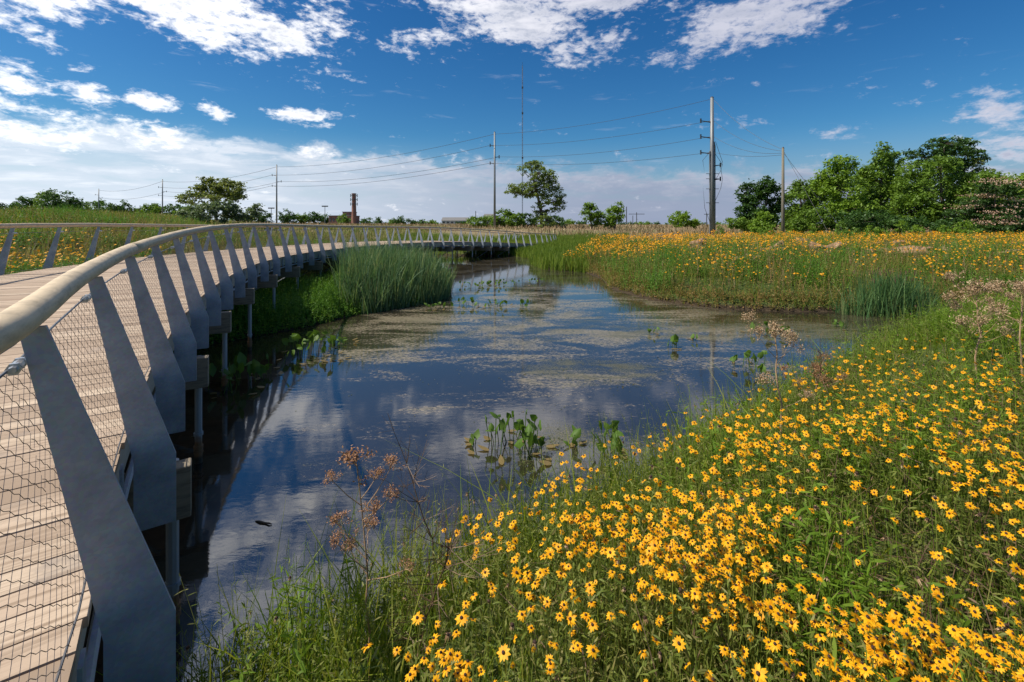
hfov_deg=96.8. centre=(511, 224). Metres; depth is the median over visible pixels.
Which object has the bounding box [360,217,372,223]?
tree
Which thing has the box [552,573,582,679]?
black eyed susan
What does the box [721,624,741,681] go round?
black eyed susan
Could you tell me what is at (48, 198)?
tree
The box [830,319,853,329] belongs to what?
spatterdock
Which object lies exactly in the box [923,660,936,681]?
black eyed susan
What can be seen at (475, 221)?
tree
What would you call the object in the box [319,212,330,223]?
tree
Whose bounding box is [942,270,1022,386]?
dried umbel plant
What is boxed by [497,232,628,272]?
marsh grass
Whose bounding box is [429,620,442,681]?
black eyed susan
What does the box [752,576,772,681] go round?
black eyed susan
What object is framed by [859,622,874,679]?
black eyed susan
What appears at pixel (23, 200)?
tree
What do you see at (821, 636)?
black eyed susan
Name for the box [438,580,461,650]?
black eyed susan
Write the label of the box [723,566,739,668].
black eyed susan
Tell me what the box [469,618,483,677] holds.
black eyed susan
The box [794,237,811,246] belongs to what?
rock
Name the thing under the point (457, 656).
black eyed susan
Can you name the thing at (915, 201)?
tree
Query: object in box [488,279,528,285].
spatterdock
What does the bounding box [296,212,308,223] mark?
tree
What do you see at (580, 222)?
tree
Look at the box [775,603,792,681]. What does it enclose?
black eyed susan
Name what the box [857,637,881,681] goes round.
black eyed susan
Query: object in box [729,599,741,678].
black eyed susan
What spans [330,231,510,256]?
meadow grass
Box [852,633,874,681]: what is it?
black eyed susan
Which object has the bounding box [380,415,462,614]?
dead stem
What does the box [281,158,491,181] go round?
power wire
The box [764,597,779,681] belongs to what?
black eyed susan
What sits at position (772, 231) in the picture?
sapling
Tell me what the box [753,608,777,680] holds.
black eyed susan
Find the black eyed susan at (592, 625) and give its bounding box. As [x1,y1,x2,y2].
[568,619,598,679]
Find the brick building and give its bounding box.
[328,215,359,223]
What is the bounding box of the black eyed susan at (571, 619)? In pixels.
[566,611,581,674]
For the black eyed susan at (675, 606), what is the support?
on the ground at (763, 306)
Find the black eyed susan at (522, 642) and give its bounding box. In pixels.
[512,598,527,670]
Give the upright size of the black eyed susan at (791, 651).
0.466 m
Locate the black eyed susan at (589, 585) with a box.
[581,581,598,678]
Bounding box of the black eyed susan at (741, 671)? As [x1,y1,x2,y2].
[736,667,745,677]
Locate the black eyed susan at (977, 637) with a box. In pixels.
[958,633,983,681]
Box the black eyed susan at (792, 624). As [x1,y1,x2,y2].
[787,616,803,681]
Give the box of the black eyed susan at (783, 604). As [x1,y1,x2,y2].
[771,601,792,681]
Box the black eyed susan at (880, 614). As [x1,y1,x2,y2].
[870,611,885,680]
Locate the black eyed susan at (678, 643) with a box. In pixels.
[672,636,685,681]
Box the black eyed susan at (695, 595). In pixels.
[666,589,700,681]
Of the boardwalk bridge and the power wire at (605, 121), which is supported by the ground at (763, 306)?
the boardwalk bridge
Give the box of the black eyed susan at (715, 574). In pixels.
[707,570,717,669]
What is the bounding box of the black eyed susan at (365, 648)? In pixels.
[360,643,371,681]
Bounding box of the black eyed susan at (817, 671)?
[814,668,821,675]
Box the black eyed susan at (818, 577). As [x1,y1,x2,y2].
[808,573,822,674]
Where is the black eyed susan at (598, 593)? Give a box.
[580,580,606,676]
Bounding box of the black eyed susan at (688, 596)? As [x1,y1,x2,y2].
[669,591,693,669]
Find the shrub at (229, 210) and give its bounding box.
[175,199,264,223]
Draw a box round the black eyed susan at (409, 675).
[405,670,415,681]
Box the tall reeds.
[313,231,457,314]
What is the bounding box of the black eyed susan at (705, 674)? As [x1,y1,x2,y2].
[701,669,712,679]
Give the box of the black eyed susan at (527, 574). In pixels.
[522,570,532,675]
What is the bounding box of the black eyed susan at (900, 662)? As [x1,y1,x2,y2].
[891,657,903,665]
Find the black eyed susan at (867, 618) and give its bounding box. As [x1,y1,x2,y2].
[859,610,886,681]
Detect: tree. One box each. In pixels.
[0,203,8,208]
[7,201,23,207]
[12,196,36,209]
[28,191,64,208]
[35,188,85,211]
[69,197,92,210]
[83,199,113,212]
[92,199,123,212]
[119,199,135,212]
[133,203,166,213]
[143,203,171,212]
[163,203,185,214]
[173,176,249,222]
[252,211,274,222]
[275,208,297,223]
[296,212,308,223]
[299,211,324,223]
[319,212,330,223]
[336,213,350,223]
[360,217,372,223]
[373,217,382,223]
[391,215,416,224]
[416,219,424,223]
[422,219,436,224]
[466,215,492,227]
[489,208,525,227]
[503,160,566,227]
[516,213,568,226]
[559,218,575,224]
[575,220,587,224]
[579,202,606,228]
[601,201,624,228]
[637,219,651,224]
[733,175,787,234]
[773,165,908,233]
[777,206,837,234]
[780,177,828,230]
[808,154,884,236]
[835,141,907,229]
[879,153,1012,233]
[881,215,977,234]
[887,178,1007,230]
[901,135,991,216]
[941,177,1023,235]
[970,156,995,231]
[978,172,1023,207]
[986,194,1023,233]
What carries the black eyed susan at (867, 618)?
on the ground at (763, 306)
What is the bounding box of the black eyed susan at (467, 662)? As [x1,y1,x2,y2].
[461,659,472,676]
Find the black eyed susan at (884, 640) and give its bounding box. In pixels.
[876,635,891,669]
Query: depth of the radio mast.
419.53 m
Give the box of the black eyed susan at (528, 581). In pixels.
[524,577,538,673]
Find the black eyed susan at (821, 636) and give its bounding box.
[813,634,827,681]
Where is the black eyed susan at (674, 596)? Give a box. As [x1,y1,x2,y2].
[665,592,684,659]
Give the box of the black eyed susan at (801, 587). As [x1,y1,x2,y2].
[791,583,811,664]
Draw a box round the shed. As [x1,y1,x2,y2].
[441,217,468,223]
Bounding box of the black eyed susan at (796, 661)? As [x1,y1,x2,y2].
[790,658,803,681]
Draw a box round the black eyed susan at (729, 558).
[716,553,733,681]
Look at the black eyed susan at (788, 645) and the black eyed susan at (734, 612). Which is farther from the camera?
the black eyed susan at (734, 612)
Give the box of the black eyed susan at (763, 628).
[753,624,767,677]
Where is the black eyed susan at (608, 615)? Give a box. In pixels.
[593,611,615,681]
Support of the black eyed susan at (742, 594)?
on the ground at (763, 306)
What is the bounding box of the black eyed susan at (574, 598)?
[552,581,579,681]
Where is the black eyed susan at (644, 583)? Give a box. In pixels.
[640,580,659,678]
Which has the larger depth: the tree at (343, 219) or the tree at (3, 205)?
the tree at (3, 205)
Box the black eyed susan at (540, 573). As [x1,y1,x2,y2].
[535,568,549,674]
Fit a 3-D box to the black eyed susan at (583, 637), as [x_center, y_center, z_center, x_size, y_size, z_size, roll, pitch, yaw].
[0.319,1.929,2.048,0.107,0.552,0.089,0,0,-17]
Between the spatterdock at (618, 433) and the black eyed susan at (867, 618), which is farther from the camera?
the spatterdock at (618, 433)
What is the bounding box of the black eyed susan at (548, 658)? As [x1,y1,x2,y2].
[545,654,552,679]
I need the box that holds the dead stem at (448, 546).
[382,501,498,681]
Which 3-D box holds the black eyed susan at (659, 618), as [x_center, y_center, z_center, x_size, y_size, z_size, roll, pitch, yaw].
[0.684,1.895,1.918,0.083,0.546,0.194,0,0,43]
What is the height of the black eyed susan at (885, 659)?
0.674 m
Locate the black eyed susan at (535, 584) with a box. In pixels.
[525,581,539,681]
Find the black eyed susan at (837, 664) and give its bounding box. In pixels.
[824,653,838,681]
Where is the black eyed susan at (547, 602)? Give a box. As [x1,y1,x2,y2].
[536,596,561,678]
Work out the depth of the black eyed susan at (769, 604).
1.77 m
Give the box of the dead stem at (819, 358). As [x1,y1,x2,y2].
[801,336,840,435]
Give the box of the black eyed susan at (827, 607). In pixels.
[800,603,831,681]
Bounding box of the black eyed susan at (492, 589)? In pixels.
[482,587,496,681]
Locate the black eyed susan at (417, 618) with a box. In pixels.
[411,611,427,681]
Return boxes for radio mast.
[522,62,522,213]
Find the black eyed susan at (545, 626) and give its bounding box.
[539,594,550,665]
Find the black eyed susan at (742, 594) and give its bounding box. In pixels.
[734,592,749,676]
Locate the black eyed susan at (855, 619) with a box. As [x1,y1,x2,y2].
[843,611,859,680]
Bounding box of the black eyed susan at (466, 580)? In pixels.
[443,578,470,681]
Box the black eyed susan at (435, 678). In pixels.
[432,674,439,681]
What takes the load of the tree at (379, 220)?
on the ground at (763, 306)
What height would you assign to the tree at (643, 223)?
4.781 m
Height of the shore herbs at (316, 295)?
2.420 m
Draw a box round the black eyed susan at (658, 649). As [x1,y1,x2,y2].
[647,615,666,681]
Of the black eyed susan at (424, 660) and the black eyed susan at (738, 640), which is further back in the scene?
the black eyed susan at (738, 640)
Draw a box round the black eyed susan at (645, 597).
[640,594,654,677]
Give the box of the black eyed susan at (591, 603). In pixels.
[585,601,607,681]
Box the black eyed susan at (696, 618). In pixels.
[683,593,702,675]
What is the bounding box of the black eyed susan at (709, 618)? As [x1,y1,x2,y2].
[705,616,719,675]
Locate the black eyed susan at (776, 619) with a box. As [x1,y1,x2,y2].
[739,615,784,681]
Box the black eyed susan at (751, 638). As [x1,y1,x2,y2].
[738,633,753,679]
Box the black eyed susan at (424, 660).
[420,657,428,674]
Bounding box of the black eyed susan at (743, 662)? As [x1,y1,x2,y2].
[739,656,746,681]
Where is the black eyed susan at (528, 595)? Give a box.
[525,591,534,681]
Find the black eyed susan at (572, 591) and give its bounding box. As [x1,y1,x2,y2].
[566,588,576,679]
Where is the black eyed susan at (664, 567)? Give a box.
[640,564,667,672]
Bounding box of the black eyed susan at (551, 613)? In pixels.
[541,598,557,669]
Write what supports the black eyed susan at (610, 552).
on the ground at (763, 306)
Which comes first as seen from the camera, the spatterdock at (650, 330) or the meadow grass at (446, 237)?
the spatterdock at (650, 330)
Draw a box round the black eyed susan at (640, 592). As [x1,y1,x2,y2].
[624,586,643,678]
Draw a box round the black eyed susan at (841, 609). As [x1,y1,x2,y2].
[825,605,848,680]
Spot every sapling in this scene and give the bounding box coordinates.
[709,225,725,237]
[765,224,785,237]
[806,223,820,240]
[834,221,853,235]
[860,225,872,236]
[871,227,890,238]
[894,219,912,236]
[912,225,926,238]
[937,224,952,236]
[950,220,984,236]
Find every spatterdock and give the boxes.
[208,352,265,397]
[265,352,288,374]
[277,329,349,364]
[331,337,358,344]
[424,302,459,310]
[458,297,482,308]
[459,281,488,288]
[464,429,479,445]
[467,410,559,464]
[483,298,512,308]
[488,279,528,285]
[510,299,528,307]
[563,425,586,446]
[591,419,627,458]
[647,327,659,336]
[667,334,680,348]
[729,350,769,373]
[740,321,796,334]
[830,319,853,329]
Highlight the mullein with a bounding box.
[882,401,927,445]
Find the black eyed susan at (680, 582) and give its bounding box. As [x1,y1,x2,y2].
[676,580,699,675]
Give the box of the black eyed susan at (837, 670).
[832,666,842,676]
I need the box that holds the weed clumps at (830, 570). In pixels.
[176,278,1023,681]
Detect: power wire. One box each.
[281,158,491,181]
[292,134,493,166]
[301,145,489,174]
[324,163,488,185]
[491,122,702,145]
[495,152,708,164]
[503,99,709,133]
[538,138,699,156]
[784,152,828,232]
[785,155,841,228]
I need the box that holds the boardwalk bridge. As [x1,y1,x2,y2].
[0,223,555,681]
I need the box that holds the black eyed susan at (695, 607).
[686,602,701,678]
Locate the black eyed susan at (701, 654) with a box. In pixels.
[687,578,708,680]
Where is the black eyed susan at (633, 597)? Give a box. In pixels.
[630,593,654,681]
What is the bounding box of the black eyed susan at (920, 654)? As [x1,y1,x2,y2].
[914,648,923,677]
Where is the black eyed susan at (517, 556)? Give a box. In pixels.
[511,553,528,665]
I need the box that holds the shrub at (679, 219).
[667,211,701,228]
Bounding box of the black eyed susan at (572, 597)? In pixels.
[553,595,574,680]
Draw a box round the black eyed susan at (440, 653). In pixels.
[435,649,444,681]
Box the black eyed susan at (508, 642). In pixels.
[490,593,515,681]
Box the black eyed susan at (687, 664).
[683,662,690,681]
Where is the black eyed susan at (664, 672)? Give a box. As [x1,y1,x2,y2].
[659,572,678,680]
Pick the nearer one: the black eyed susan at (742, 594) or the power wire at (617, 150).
the black eyed susan at (742, 594)
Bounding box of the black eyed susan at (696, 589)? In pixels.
[683,587,701,658]
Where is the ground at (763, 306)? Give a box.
[9,224,1023,681]
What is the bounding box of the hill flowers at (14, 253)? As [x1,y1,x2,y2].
[0,223,161,272]
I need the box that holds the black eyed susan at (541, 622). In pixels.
[536,568,545,677]
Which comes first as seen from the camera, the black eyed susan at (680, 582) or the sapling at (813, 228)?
the black eyed susan at (680, 582)
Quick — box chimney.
[350,193,357,223]
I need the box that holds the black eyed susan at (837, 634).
[823,625,843,673]
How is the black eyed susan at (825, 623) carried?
on the ground at (763, 306)
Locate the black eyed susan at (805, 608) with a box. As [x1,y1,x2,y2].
[802,606,818,681]
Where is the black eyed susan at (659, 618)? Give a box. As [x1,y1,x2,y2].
[656,616,681,681]
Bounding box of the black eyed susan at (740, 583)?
[715,580,743,679]
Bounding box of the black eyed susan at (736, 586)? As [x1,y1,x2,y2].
[731,583,761,679]
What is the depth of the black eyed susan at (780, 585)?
1.88 m
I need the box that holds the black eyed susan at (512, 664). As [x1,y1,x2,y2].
[510,662,519,681]
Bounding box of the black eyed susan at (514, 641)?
[509,633,520,681]
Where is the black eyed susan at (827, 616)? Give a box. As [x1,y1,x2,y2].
[816,611,838,681]
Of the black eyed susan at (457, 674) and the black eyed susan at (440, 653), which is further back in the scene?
the black eyed susan at (440, 653)
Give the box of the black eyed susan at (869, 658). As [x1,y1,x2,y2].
[864,652,874,681]
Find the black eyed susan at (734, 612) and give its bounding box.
[716,610,738,680]
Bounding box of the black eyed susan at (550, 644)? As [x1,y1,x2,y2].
[548,641,561,681]
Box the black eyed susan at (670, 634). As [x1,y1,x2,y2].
[664,630,681,681]
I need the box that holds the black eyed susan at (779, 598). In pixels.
[776,595,792,681]
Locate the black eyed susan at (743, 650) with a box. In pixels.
[736,646,748,679]
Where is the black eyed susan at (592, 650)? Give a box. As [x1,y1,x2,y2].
[581,645,598,679]
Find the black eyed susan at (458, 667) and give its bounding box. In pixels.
[454,659,464,676]
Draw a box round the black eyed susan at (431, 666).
[427,662,435,681]
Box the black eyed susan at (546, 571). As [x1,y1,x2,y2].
[536,568,552,673]
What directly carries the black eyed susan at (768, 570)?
on the ground at (763, 306)
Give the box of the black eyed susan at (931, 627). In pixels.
[922,619,941,681]
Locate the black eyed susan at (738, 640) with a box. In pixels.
[731,621,740,680]
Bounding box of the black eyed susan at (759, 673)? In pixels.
[752,662,767,681]
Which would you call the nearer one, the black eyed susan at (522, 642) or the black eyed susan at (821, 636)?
the black eyed susan at (821, 636)
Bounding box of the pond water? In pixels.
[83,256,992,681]
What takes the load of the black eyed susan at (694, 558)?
on the ground at (763, 306)
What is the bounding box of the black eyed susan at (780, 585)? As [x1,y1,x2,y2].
[777,582,796,681]
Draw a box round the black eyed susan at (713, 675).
[689,624,719,681]
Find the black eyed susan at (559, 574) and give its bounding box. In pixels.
[556,569,574,681]
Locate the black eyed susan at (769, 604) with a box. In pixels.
[754,598,774,679]
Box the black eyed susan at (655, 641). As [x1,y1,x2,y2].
[652,636,662,681]
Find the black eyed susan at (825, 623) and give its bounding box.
[821,619,834,678]
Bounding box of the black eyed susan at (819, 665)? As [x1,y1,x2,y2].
[808,661,821,681]
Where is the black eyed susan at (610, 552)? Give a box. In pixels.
[584,547,614,681]
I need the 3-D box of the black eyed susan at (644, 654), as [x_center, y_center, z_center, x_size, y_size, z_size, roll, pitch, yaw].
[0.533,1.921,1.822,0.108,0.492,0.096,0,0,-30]
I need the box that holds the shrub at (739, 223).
[725,216,752,231]
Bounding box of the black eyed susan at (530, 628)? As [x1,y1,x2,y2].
[528,624,538,677]
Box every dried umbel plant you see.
[320,445,414,681]
[741,309,818,464]
[780,352,848,418]
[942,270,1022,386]
[974,277,1023,407]
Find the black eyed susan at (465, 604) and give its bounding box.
[461,600,469,645]
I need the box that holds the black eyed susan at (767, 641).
[763,637,775,676]
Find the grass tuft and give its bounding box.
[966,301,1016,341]
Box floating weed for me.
[191,287,889,500]
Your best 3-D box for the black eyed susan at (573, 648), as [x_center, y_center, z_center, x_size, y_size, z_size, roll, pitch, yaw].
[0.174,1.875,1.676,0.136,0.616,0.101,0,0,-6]
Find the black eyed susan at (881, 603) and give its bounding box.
[865,599,886,621]
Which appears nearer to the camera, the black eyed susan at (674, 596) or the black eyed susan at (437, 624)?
the black eyed susan at (437, 624)
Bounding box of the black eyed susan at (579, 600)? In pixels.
[577,597,593,681]
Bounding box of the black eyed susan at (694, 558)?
[667,555,698,675]
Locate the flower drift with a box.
[441,330,1023,681]
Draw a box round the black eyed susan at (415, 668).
[410,663,420,681]
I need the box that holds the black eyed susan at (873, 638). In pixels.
[868,633,881,681]
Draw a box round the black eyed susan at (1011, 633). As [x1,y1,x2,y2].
[998,629,1017,681]
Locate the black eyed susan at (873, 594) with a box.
[861,592,884,680]
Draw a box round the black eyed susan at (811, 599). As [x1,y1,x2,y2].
[795,594,817,681]
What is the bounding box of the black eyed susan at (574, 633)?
[566,630,578,681]
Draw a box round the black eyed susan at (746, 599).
[735,595,752,681]
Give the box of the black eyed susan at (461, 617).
[455,610,473,681]
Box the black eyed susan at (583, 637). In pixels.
[576,598,588,674]
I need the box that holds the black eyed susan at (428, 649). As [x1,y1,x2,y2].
[423,647,434,681]
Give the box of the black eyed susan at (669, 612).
[665,611,675,680]
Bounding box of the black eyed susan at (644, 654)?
[639,650,647,681]
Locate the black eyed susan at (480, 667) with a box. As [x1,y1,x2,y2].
[476,665,483,681]
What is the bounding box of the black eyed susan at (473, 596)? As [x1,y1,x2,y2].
[461,592,477,656]
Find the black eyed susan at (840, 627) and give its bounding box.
[834,624,856,675]
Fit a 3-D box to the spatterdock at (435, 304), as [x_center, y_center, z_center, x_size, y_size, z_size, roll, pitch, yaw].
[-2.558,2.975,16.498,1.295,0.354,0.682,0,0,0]
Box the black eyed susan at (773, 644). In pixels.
[768,640,781,681]
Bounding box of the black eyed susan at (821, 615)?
[816,597,833,651]
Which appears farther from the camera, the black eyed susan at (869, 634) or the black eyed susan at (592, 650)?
the black eyed susan at (592, 650)
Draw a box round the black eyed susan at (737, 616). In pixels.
[720,609,739,680]
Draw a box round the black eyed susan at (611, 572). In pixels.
[600,570,615,667]
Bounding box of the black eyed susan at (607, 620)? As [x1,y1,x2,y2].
[598,572,614,679]
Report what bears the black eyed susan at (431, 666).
on the ground at (763, 306)
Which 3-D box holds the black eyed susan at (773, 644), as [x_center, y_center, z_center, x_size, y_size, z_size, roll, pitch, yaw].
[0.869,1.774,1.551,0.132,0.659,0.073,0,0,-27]
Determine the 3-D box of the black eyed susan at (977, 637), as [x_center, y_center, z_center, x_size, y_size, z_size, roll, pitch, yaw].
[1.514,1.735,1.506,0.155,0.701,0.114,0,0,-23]
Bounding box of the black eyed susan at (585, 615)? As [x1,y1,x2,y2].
[570,612,593,675]
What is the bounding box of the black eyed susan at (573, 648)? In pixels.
[566,644,576,678]
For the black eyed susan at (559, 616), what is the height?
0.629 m
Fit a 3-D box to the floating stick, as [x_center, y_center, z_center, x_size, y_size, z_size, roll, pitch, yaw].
[-2.576,3.090,4.708,0.209,0.024,0.021,0,0,14]
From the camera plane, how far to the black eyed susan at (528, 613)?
1.98 m
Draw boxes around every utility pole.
[158,179,165,212]
[272,165,281,222]
[490,131,499,227]
[700,96,722,234]
[781,147,784,235]
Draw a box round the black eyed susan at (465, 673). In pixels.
[460,668,470,681]
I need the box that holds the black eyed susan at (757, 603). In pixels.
[736,602,759,681]
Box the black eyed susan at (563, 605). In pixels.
[554,600,567,676]
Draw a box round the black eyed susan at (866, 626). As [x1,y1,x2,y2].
[861,623,872,681]
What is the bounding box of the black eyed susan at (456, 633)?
[452,629,461,651]
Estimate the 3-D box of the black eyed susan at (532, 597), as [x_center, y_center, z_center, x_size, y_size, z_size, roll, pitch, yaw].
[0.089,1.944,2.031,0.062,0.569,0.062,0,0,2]
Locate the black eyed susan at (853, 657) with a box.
[844,649,861,674]
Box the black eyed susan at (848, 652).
[840,647,852,680]
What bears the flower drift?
on the ground at (763, 306)
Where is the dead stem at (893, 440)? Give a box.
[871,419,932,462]
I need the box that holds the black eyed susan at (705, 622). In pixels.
[694,617,710,680]
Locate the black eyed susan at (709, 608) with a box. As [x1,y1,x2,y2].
[707,606,731,681]
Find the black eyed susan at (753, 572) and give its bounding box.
[743,570,766,675]
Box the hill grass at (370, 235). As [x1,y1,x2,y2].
[0,207,448,272]
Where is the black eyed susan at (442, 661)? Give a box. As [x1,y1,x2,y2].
[439,657,448,674]
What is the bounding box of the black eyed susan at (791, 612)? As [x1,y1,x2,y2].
[769,609,796,680]
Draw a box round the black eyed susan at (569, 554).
[563,551,578,662]
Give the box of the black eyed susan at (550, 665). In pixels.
[546,661,555,681]
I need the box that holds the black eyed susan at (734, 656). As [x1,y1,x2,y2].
[722,651,736,680]
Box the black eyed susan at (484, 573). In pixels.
[470,567,489,679]
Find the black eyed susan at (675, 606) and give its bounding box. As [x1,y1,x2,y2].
[667,573,684,667]
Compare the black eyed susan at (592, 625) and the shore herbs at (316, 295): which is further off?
the shore herbs at (316, 295)
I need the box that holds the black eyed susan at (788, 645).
[780,620,795,680]
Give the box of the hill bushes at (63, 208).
[0,203,362,270]
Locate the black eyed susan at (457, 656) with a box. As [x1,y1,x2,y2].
[453,651,461,681]
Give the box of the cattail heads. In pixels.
[854,267,935,282]
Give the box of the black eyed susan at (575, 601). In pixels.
[570,594,588,669]
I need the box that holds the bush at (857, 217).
[827,207,902,235]
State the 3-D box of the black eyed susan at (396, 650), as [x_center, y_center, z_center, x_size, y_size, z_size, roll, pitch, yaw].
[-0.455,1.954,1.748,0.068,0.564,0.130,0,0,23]
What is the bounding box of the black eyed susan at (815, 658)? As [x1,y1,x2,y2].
[811,625,819,675]
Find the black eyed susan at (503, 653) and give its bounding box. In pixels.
[497,643,510,681]
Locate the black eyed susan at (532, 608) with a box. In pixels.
[526,605,545,681]
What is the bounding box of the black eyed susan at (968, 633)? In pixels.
[954,627,973,677]
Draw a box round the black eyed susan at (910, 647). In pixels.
[903,644,916,675]
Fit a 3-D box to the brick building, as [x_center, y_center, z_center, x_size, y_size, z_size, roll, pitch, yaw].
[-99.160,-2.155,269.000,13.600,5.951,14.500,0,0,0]
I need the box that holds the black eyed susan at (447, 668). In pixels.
[442,665,451,681]
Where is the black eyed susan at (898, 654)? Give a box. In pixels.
[889,650,906,674]
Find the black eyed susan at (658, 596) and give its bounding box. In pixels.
[654,591,671,681]
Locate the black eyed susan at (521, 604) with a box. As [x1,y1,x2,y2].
[500,587,523,673]
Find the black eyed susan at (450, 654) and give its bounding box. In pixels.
[438,648,455,681]
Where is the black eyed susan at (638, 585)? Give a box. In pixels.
[636,578,652,681]
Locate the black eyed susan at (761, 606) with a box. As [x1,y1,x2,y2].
[754,601,764,614]
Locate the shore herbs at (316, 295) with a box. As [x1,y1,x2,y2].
[4,251,444,344]
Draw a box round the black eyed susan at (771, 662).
[768,658,782,675]
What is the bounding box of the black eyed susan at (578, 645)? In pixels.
[574,642,582,681]
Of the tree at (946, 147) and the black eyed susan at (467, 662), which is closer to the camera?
the black eyed susan at (467, 662)
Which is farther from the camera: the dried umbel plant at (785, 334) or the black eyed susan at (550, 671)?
the dried umbel plant at (785, 334)
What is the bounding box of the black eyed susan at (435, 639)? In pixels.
[432,633,440,678]
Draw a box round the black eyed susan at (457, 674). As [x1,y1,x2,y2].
[453,670,460,678]
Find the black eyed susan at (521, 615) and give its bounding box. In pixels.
[516,610,528,681]
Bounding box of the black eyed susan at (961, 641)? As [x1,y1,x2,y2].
[953,636,967,681]
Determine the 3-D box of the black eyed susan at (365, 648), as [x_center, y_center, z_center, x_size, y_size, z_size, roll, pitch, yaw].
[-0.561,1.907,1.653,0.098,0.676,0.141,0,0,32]
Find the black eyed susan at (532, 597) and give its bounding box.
[525,593,538,674]
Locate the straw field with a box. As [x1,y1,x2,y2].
[235,221,966,241]
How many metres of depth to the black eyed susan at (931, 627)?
1.54 m
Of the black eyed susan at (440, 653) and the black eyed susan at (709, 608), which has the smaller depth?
the black eyed susan at (440, 653)
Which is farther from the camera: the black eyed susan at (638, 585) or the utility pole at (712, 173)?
the utility pole at (712, 173)
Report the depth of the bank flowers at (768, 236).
32.43 m
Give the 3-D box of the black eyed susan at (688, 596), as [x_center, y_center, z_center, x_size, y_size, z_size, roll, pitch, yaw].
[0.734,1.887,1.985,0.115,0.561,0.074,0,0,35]
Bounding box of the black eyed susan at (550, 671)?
[545,668,553,681]
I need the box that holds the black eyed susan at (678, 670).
[667,606,680,680]
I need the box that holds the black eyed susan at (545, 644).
[533,607,556,680]
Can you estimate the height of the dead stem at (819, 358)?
1.057 m
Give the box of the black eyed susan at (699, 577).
[695,572,724,675]
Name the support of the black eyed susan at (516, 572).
on the ground at (763, 306)
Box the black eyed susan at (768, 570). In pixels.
[756,561,773,655]
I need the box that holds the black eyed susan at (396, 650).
[392,646,401,681]
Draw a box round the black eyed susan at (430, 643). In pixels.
[428,640,432,673]
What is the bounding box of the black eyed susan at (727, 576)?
[715,573,743,681]
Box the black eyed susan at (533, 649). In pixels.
[531,646,546,681]
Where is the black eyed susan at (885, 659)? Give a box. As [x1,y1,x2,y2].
[876,654,890,681]
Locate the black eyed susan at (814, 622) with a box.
[808,619,822,680]
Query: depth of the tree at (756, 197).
61.34 m
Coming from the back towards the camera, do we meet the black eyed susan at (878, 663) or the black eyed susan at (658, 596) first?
the black eyed susan at (658, 596)
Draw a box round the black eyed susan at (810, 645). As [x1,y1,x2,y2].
[804,643,818,680]
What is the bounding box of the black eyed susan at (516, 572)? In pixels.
[511,566,529,680]
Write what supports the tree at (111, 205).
on the ground at (763, 306)
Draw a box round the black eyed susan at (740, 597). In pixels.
[736,595,754,681]
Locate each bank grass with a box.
[559,236,1023,310]
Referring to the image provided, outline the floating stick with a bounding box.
[255,520,271,524]
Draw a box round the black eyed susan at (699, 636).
[693,570,711,681]
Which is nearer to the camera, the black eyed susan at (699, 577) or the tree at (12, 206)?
the black eyed susan at (699, 577)
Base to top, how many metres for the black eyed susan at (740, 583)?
0.642 m
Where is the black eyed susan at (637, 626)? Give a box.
[627,621,641,681]
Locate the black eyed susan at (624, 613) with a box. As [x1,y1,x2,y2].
[618,610,647,679]
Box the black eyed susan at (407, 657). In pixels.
[404,652,411,681]
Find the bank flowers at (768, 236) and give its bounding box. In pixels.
[563,230,1023,280]
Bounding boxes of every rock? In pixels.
[688,238,706,252]
[761,240,786,256]
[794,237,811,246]
[805,241,845,254]
[879,245,932,256]
[890,240,907,245]
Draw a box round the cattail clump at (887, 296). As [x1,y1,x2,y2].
[824,265,966,318]
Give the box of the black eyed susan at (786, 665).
[779,658,792,680]
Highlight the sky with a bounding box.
[0,0,1023,223]
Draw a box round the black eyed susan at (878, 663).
[870,659,882,681]
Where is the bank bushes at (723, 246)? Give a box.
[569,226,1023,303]
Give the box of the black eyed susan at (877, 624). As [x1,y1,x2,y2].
[873,621,881,676]
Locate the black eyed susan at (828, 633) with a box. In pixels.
[811,628,836,658]
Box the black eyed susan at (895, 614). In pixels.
[889,609,902,651]
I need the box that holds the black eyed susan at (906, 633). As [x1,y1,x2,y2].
[898,627,912,677]
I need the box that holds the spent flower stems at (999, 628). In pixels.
[185,294,1023,681]
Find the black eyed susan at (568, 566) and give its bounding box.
[542,563,571,681]
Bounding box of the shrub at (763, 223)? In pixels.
[747,210,775,235]
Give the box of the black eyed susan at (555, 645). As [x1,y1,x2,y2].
[550,642,560,681]
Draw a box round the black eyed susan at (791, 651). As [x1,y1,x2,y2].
[787,648,795,658]
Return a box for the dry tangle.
[485,297,1023,681]
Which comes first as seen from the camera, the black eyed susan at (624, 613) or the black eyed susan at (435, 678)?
the black eyed susan at (435, 678)
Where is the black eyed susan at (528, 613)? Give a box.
[516,577,534,681]
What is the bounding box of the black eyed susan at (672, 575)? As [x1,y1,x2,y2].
[666,571,678,681]
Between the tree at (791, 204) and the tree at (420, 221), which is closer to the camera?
the tree at (791, 204)
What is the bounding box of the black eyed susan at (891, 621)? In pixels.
[885,614,906,681]
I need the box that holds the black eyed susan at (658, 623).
[652,620,675,681]
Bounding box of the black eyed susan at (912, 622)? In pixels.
[892,617,917,653]
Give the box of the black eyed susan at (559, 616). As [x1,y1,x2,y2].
[536,612,563,675]
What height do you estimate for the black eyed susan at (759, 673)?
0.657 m
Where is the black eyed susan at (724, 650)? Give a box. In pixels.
[716,646,728,680]

